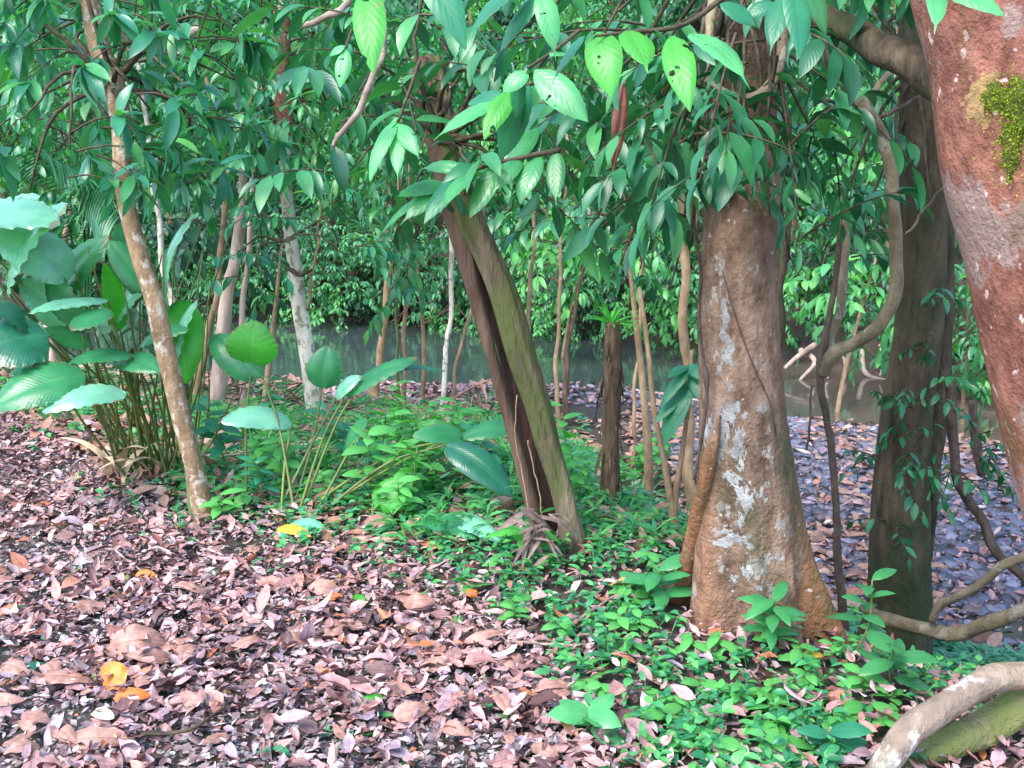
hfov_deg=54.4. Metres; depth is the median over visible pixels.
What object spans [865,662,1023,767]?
surface root
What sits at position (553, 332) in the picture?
bank bush
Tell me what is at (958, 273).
bank bush
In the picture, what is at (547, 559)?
seedling
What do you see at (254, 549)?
fallen leaf
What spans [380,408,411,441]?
understorey plant
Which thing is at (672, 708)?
seedling
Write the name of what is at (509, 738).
fallen leaf
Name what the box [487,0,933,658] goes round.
buttressed tree
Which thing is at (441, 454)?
understorey plant
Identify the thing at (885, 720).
seedling
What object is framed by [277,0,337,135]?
tree
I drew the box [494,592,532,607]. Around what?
seedling
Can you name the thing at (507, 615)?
seedling
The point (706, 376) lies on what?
climbing vine
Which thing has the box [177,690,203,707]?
fallen leaf
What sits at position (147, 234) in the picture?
bank bush
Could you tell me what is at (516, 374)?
split tree
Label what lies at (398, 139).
overhanging branch
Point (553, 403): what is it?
understorey plant
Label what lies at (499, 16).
tree
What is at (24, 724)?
fallen leaf
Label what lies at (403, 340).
slim tree
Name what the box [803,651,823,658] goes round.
fallen leaf
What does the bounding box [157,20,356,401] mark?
slim tree
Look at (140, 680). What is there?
fallen leaf
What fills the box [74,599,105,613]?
fallen leaf
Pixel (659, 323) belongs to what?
bank bush
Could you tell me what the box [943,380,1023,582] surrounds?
hanging root
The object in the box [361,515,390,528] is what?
fallen leaf
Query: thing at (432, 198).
overhanging branch
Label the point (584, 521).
fern cover
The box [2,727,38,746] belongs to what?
fallen leaf
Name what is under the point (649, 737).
seedling
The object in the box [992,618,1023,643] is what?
puddle water
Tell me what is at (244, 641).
fallen leaf
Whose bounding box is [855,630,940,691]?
seedling
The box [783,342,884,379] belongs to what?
bank roots
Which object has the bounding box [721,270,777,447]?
climbing vine
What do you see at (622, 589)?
seedling
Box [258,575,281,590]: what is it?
fallen leaf
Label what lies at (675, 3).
tree
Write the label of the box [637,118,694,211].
overhanging branch
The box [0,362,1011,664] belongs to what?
bank litter
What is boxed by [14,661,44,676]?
fallen leaf
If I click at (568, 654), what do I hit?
seedling
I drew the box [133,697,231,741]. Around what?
fallen twig
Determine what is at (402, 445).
understorey plant
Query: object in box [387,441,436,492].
understorey plant
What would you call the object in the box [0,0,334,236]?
understorey tree
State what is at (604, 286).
bank bush
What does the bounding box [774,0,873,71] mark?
tree
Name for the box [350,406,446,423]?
dry grass tuft
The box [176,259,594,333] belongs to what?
bush
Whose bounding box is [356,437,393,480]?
understorey plant
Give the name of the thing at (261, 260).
understorey tree
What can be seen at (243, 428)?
understorey plant
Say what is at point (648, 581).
seedling
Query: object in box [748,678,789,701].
seedling
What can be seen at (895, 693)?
seedling
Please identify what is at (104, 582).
fallen leaf
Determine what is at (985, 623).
branch
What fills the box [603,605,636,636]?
seedling
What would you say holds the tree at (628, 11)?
on the ground at (804, 340)
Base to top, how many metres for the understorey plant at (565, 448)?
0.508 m
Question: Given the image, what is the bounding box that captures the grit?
[0,509,612,767]
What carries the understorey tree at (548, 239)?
on the ground at (804, 340)
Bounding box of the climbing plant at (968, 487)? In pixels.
[838,287,1013,570]
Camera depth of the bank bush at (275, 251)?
23.20 m
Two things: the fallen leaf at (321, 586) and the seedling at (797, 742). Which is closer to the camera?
the seedling at (797, 742)
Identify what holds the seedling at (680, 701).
on the ground at (804, 340)
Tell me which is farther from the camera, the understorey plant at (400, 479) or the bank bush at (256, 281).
the bank bush at (256, 281)
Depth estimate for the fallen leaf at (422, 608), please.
3.93 m
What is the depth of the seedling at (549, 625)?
3.69 m
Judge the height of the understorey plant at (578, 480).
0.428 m
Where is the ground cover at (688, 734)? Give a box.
[8,424,984,767]
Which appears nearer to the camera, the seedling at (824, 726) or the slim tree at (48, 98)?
the seedling at (824, 726)
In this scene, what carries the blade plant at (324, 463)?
on the ground at (804, 340)
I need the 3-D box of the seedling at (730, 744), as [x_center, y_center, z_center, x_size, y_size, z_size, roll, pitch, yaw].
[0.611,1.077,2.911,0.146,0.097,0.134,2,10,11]
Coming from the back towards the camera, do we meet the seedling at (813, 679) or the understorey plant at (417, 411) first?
the understorey plant at (417, 411)
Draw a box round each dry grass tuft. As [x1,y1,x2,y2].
[220,441,354,467]
[295,414,389,441]
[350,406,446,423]
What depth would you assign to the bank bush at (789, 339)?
16.66 m
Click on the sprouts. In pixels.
(285, 750)
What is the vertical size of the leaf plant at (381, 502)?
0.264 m
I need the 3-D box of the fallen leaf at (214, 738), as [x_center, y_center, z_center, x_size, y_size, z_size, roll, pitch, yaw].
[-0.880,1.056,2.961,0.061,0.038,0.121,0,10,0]
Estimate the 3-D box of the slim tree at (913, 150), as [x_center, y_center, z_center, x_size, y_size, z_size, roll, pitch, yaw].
[1.640,-0.119,5.811,1.883,3.724,3.011,3,10,18]
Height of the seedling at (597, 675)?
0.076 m
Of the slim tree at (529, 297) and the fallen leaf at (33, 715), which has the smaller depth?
the fallen leaf at (33, 715)
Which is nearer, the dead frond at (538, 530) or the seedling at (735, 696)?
the seedling at (735, 696)
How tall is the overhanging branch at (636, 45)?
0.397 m
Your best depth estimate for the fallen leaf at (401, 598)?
4.02 m
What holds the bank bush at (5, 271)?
on the ground at (804, 340)
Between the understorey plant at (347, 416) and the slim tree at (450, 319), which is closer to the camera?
the understorey plant at (347, 416)
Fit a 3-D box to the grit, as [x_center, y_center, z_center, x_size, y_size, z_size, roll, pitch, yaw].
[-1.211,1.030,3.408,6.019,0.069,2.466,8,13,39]
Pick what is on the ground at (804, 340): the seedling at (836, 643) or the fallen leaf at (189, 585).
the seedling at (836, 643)
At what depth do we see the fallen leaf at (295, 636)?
3.61 m
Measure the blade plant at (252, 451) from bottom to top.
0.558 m
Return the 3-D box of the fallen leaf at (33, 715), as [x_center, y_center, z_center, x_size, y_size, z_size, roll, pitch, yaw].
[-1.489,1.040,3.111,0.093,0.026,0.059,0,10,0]
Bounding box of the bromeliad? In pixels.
[584,300,641,328]
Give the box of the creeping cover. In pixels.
[504,435,1023,679]
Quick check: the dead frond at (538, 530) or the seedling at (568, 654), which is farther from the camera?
the dead frond at (538, 530)
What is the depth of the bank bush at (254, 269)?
23.36 m
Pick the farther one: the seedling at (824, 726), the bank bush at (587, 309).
the bank bush at (587, 309)
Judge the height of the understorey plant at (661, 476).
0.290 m
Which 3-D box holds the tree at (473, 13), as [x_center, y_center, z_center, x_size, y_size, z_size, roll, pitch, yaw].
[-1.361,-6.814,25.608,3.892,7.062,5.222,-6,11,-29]
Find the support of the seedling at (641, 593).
on the ground at (804, 340)
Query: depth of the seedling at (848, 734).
2.85 m
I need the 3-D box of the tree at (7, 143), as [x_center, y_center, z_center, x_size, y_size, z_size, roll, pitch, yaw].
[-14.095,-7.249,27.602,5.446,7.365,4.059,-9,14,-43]
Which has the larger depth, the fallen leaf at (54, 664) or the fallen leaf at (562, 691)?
the fallen leaf at (54, 664)
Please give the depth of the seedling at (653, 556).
4.36 m
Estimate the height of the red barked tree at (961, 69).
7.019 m
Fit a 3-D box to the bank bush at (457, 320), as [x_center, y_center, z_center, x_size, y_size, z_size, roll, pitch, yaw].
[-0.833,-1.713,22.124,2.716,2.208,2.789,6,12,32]
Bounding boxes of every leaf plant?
[0,193,204,479]
[208,333,511,519]
[225,320,278,494]
[295,345,342,500]
[371,477,406,515]
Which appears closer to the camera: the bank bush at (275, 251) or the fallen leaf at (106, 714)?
the fallen leaf at (106, 714)
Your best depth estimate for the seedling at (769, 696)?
3.12 m
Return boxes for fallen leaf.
[0,565,10,573]
[0,574,13,582]
[0,659,28,675]
[0,692,24,705]
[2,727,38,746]
[3,738,39,754]
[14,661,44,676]
[17,719,35,731]
[20,709,47,721]
[35,669,93,684]
[39,659,60,672]
[53,724,77,744]
[65,726,129,748]
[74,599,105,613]
[91,707,114,719]
[94,578,109,590]
[99,661,127,689]
[108,624,167,660]
[113,687,150,701]
[126,648,170,663]
[134,675,151,686]
[135,569,155,578]
[160,636,199,649]
[173,581,199,593]
[174,643,196,665]
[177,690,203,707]
[202,732,228,744]
[231,636,261,650]
[243,546,259,553]
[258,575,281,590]
[277,524,311,537]
[288,573,303,591]
[290,517,325,535]
[290,631,308,646]
[308,579,343,594]
[324,592,342,600]
[324,619,348,635]
[333,723,345,738]
[342,619,361,629]
[353,594,366,600]
[360,694,383,701]
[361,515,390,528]
[386,681,412,696]
[393,701,429,721]
[394,589,416,602]
[403,593,436,608]
[406,602,433,609]
[416,512,475,539]
[420,656,452,671]
[424,639,440,654]
[442,720,473,735]
[455,512,499,541]
[464,629,503,643]
[466,589,476,597]
[493,694,510,711]
[499,653,523,669]
[504,733,514,743]
[532,742,558,756]
[533,679,570,692]
[552,688,569,697]
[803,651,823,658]
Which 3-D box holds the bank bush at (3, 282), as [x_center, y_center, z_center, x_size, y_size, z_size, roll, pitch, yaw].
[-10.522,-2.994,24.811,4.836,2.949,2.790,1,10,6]
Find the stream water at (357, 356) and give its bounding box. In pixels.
[34,315,1002,444]
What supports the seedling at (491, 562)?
on the ground at (804, 340)
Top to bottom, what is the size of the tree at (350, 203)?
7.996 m
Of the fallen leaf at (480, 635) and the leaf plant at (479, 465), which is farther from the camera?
the leaf plant at (479, 465)
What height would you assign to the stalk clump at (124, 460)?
1.579 m
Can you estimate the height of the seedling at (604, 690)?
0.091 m
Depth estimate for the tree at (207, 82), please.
24.57 m
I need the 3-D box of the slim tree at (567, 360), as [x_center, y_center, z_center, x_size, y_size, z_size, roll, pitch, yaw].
[0.635,-1.391,11.263,2.084,4.194,1.725,0,10,0]
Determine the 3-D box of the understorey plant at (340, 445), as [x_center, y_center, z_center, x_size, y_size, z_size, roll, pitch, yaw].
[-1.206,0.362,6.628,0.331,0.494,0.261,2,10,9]
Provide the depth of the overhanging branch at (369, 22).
1.84 m
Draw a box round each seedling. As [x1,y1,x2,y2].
[198,487,245,518]
[429,544,455,557]
[450,576,491,593]
[482,552,515,567]
[487,522,559,557]
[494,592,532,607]
[498,603,531,627]
[532,553,564,572]
[540,622,573,636]
[547,693,626,745]
[556,649,584,667]
[571,678,599,696]
[579,663,617,681]
[583,681,609,695]
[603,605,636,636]
[608,583,635,601]
[614,571,644,588]
[618,636,647,654]
[619,554,691,612]
[621,588,653,605]
[622,707,664,728]
[627,609,657,638]
[629,551,666,570]
[636,733,678,759]
[639,695,667,713]
[641,703,681,724]
[656,695,688,715]
[674,632,711,656]
[681,677,720,699]
[698,631,737,658]
[698,731,741,759]
[713,682,757,704]
[734,581,808,650]
[743,714,784,735]
[746,688,796,711]
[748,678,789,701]
[752,620,799,646]
[758,720,813,760]
[764,705,798,734]
[778,643,822,667]
[789,662,822,686]
[797,721,872,766]
[809,722,832,750]
[818,639,846,655]
[824,699,873,725]
[827,568,896,655]
[836,663,888,700]
[847,605,861,613]
[847,633,866,643]
[852,609,862,617]
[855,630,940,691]
[869,683,912,705]
[871,701,901,727]
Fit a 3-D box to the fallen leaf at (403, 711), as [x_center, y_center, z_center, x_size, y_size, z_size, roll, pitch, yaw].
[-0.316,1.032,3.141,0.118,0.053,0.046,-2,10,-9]
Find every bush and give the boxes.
[0,213,166,293]
[0,216,61,299]
[20,209,183,307]
[92,251,196,313]
[113,196,253,314]
[129,249,271,327]
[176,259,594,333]
[189,213,311,298]
[194,205,345,313]
[241,202,376,305]
[245,224,373,309]
[262,224,425,329]
[281,222,464,325]
[315,236,460,326]
[352,215,548,316]
[398,258,532,331]
[412,210,591,330]
[460,271,600,340]
[466,238,615,340]
[518,222,698,340]
[519,257,649,342]
[547,210,701,329]
[587,246,700,353]
[605,186,828,330]
[645,222,891,362]
[783,220,886,329]
[785,195,966,334]
[805,241,992,404]
[953,273,978,344]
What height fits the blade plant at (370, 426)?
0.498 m
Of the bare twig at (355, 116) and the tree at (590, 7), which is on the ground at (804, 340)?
the tree at (590, 7)
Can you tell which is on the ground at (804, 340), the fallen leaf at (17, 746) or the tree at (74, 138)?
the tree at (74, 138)
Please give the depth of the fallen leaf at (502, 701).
3.10 m
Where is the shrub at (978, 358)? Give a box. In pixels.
[952,279,991,428]
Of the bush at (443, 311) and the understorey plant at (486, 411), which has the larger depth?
the bush at (443, 311)
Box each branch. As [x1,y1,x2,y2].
[330,29,352,87]
[352,0,385,73]
[369,59,420,181]
[380,128,565,235]
[424,0,519,49]
[434,69,560,159]
[470,0,559,60]
[500,28,587,121]
[552,0,759,111]
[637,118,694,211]
[703,121,741,211]
[748,0,827,58]
[859,552,1023,641]
[905,0,1003,33]
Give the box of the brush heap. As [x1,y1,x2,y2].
[204,379,362,407]
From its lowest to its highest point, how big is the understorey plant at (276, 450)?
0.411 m
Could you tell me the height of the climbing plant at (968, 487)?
1.308 m
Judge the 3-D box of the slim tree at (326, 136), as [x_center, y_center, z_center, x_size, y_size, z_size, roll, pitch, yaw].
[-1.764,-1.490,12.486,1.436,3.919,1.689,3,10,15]
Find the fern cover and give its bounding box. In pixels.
[0,358,689,556]
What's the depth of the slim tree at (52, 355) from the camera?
7.66 m
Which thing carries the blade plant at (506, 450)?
on the ground at (804, 340)
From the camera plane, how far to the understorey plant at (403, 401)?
7.33 m
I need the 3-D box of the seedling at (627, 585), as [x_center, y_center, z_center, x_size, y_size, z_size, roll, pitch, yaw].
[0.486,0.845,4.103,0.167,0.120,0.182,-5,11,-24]
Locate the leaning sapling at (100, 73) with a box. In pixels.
[0,0,312,524]
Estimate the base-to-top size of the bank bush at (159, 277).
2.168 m
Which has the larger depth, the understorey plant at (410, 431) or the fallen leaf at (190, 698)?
the understorey plant at (410, 431)
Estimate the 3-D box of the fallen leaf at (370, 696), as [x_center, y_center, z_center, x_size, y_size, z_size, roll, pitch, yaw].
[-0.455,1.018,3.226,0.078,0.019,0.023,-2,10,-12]
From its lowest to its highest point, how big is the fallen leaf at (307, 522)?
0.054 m
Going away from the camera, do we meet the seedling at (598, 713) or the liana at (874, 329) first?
the seedling at (598, 713)
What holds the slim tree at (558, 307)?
on the ground at (804, 340)
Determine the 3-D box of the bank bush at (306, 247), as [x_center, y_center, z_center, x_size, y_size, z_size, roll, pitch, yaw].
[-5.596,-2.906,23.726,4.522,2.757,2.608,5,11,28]
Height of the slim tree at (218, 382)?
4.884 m
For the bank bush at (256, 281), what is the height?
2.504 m
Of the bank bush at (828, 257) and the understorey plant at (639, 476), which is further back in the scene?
the bank bush at (828, 257)
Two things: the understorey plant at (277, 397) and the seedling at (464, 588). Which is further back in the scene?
the understorey plant at (277, 397)
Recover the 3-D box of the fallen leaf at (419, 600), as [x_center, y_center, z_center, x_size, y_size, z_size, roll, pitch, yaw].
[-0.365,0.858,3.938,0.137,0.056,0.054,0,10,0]
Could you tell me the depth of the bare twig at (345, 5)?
5.71 m
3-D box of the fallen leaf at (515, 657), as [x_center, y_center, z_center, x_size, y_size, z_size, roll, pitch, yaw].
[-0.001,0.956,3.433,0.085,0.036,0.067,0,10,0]
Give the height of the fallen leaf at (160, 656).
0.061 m
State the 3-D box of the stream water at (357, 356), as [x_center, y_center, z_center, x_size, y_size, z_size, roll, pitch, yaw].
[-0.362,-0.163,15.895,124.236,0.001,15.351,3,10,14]
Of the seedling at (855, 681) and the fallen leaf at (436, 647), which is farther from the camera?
the fallen leaf at (436, 647)
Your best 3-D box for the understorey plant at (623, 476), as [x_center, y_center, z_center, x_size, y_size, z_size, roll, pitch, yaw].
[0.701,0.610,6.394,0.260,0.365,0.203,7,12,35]
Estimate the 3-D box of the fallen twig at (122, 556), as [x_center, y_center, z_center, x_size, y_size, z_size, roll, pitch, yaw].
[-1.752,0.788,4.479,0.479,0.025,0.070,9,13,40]
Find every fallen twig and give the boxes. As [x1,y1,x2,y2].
[96,548,140,570]
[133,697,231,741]
[505,640,580,646]
[574,584,635,622]
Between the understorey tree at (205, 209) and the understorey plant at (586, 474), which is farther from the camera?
the understorey tree at (205, 209)
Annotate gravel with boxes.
[324,384,1023,651]
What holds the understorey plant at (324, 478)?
on the ground at (804, 340)
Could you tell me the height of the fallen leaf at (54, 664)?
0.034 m
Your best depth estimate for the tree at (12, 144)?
30.51 m
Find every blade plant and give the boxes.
[203,414,315,464]
[248,439,365,476]
[344,398,417,443]
[346,440,482,505]
[483,416,512,461]
[620,460,682,496]
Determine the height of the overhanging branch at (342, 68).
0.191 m
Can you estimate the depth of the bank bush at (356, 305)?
22.37 m
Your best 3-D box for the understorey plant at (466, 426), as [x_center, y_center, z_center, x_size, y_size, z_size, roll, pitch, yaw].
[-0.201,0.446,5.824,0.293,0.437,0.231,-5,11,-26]
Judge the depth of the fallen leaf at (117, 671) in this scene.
3.34 m
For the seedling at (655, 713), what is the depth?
3.04 m
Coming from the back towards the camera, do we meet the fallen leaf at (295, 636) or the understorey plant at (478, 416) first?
the understorey plant at (478, 416)
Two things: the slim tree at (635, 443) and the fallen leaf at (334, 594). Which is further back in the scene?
the slim tree at (635, 443)
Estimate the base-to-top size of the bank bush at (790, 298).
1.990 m
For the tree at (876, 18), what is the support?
on the ground at (804, 340)
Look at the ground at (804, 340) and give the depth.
4.08 m
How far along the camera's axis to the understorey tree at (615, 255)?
6.52 m
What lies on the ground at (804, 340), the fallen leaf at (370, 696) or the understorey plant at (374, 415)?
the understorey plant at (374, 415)
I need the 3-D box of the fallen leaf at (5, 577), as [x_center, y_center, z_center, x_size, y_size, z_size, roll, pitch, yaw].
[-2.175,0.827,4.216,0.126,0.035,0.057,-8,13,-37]
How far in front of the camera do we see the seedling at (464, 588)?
4.13 m
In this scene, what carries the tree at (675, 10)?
on the ground at (804, 340)
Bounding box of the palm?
[1,89,179,329]
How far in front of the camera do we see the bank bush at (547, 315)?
20.14 m
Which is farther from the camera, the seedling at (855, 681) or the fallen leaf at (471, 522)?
the fallen leaf at (471, 522)
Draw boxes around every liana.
[703,0,788,105]
[815,33,921,377]
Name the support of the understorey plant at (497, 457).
on the ground at (804, 340)
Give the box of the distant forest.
[1,0,962,280]
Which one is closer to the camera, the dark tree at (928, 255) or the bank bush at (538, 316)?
the dark tree at (928, 255)
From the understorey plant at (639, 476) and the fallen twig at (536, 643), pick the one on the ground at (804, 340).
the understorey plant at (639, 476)
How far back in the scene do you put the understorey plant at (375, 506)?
5.08 m
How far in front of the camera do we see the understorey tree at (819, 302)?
12.75 m
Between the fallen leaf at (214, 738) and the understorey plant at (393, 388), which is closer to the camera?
the fallen leaf at (214, 738)
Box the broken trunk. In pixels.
[593,321,623,506]
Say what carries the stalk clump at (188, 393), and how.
on the ground at (804, 340)
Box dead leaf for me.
[611,80,627,171]
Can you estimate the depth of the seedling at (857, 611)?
6.00 m
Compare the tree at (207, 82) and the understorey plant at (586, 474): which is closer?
the understorey plant at (586, 474)
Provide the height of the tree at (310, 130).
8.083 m
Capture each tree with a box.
[0,0,57,187]
[0,0,110,198]
[0,0,287,325]
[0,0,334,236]
[0,1,252,305]
[0,167,291,390]
[43,325,68,418]
[54,0,158,208]
[78,0,238,235]
[133,0,307,241]
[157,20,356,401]
[159,0,521,419]
[183,184,409,402]
[186,0,353,404]
[196,0,315,205]
[220,0,393,402]
[232,0,637,553]
[248,0,679,236]
[263,0,396,230]
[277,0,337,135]
[304,0,441,195]
[306,0,445,241]
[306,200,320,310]
[311,106,432,400]
[336,175,513,398]
[354,34,461,398]
[361,13,466,403]
[375,3,471,419]
[377,0,526,111]
[389,0,538,179]
[402,0,594,205]
[404,169,571,410]
[466,48,593,432]
[469,0,626,263]
[479,64,655,421]
[486,93,707,510]
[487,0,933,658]
[493,174,696,357]
[499,190,686,496]
[511,105,595,331]
[533,0,662,215]
[550,0,675,116]
[624,53,919,351]
[627,0,816,252]
[629,262,642,467]
[651,0,773,134]
[693,3,955,667]
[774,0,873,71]
[775,0,875,243]
[776,0,898,273]
[779,0,898,281]
[779,55,990,411]
[799,0,893,162]
[811,0,1023,521]
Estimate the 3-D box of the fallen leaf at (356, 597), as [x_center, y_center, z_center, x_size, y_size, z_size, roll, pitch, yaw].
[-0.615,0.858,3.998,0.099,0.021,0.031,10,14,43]
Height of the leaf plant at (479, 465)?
0.935 m
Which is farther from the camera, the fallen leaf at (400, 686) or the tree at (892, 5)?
the tree at (892, 5)
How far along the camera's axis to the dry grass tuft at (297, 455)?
6.64 m
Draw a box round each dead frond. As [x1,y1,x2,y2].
[422,379,499,417]
[497,507,577,580]
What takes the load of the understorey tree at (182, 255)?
on the ground at (804, 340)
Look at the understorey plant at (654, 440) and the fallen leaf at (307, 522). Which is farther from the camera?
the understorey plant at (654, 440)
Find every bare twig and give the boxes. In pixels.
[189,22,215,36]
[300,0,352,29]
[331,9,387,147]
[904,187,942,235]
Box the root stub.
[968,399,986,476]
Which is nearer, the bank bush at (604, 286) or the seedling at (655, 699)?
the seedling at (655, 699)
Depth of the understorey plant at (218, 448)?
6.02 m
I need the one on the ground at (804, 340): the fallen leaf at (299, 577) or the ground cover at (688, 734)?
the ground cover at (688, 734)
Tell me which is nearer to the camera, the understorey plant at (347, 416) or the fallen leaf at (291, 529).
the fallen leaf at (291, 529)
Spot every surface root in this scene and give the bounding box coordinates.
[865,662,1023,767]
[902,690,1023,767]
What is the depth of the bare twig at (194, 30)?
5.72 m
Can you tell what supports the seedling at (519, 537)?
on the ground at (804, 340)
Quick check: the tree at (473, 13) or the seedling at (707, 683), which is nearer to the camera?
the seedling at (707, 683)
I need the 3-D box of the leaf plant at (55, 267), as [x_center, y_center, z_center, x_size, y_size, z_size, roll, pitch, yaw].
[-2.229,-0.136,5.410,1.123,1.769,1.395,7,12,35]
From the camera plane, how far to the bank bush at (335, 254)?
22.44 m
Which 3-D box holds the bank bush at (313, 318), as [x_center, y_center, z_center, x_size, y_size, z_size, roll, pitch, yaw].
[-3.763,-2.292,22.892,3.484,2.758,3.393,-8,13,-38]
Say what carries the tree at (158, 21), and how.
on the ground at (804, 340)
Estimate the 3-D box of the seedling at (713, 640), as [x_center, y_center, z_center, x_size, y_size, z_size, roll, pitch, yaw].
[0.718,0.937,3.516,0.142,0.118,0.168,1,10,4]
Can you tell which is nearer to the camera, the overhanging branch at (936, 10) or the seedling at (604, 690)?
the overhanging branch at (936, 10)
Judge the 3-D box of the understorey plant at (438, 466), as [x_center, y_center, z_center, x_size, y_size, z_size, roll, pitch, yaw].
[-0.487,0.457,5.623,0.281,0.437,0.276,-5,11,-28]
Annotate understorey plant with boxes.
[189,394,244,466]
[228,409,259,440]
[238,427,253,438]
[238,456,280,503]
[243,434,276,489]
[249,376,297,432]
[259,431,306,486]
[260,414,302,444]
[277,403,290,417]
[303,401,350,453]
[310,469,337,491]
[335,421,350,445]
[337,410,354,423]
[341,425,398,488]
[341,466,364,491]
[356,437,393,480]
[360,401,379,419]
[365,484,384,511]
[366,404,403,452]
[377,473,423,514]
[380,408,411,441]
[381,380,420,428]
[381,438,427,483]
[383,396,417,442]
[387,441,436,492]
[388,420,441,469]
[392,423,425,465]
[405,432,445,479]
[411,406,423,419]
[413,419,444,471]
[414,401,440,427]
[434,407,485,474]
[435,397,477,431]
[437,405,466,431]
[459,424,505,470]
[462,410,500,440]
[471,439,507,466]
[473,411,485,423]
[550,399,562,418]
[555,412,590,475]
[562,452,595,498]
[576,459,595,478]
[577,416,591,431]
[619,450,640,485]
[628,453,653,478]
[632,443,660,482]
[652,432,678,474]
[653,464,662,483]
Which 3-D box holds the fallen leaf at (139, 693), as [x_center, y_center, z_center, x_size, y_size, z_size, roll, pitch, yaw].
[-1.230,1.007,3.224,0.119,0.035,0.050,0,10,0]
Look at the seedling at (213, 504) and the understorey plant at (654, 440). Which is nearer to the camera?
the seedling at (213, 504)
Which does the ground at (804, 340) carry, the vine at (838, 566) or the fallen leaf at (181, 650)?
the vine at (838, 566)
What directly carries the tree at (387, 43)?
on the ground at (804, 340)
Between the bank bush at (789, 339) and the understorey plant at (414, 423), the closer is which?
the understorey plant at (414, 423)
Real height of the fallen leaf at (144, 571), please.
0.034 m
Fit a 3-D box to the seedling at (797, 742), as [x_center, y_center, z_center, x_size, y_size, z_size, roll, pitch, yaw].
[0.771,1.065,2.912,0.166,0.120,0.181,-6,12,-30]
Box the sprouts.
[2,516,620,767]
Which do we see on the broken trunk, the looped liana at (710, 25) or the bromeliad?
the bromeliad
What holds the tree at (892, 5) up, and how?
on the ground at (804, 340)
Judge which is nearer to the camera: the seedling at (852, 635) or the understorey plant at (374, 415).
the seedling at (852, 635)
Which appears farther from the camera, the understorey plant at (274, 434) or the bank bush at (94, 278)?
the bank bush at (94, 278)
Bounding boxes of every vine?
[692,174,709,479]
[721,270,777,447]
[805,225,848,631]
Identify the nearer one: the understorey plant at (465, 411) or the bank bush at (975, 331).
the understorey plant at (465, 411)
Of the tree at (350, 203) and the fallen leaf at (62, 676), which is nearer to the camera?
the fallen leaf at (62, 676)
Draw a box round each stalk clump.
[55,227,233,482]
[162,248,209,460]
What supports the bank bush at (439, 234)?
on the ground at (804, 340)
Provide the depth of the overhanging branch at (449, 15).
1.91 m
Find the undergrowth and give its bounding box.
[0,366,682,515]
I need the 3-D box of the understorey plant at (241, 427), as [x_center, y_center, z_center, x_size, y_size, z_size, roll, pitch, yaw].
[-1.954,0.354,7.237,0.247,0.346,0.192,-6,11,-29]
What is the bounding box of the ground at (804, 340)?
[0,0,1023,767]
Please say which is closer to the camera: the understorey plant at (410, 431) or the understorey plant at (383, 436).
the understorey plant at (410, 431)
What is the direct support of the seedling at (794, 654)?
on the ground at (804, 340)
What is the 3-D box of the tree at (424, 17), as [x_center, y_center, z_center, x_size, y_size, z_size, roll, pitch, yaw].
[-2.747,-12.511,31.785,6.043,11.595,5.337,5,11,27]
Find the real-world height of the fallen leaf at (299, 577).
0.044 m
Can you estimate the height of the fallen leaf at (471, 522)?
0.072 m
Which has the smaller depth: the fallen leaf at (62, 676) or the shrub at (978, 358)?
the fallen leaf at (62, 676)
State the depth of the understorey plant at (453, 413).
7.07 m
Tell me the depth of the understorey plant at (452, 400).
6.83 m
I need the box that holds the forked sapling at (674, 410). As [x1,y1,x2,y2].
[638,289,698,528]
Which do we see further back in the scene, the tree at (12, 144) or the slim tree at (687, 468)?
the tree at (12, 144)
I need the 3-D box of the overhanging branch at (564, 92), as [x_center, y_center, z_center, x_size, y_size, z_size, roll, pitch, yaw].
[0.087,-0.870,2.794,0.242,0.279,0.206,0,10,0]
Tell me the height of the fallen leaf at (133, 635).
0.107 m
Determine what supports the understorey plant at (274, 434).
on the ground at (804, 340)
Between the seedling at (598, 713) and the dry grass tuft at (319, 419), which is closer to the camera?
the seedling at (598, 713)
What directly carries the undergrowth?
on the ground at (804, 340)
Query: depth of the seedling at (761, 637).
3.55 m
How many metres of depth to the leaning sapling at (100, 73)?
4.81 m
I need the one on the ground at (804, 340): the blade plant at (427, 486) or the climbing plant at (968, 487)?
the blade plant at (427, 486)
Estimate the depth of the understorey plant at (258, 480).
5.27 m
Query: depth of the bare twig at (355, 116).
3.09 m
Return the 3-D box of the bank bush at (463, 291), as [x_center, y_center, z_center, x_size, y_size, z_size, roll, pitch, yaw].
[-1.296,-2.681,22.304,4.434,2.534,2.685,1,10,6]

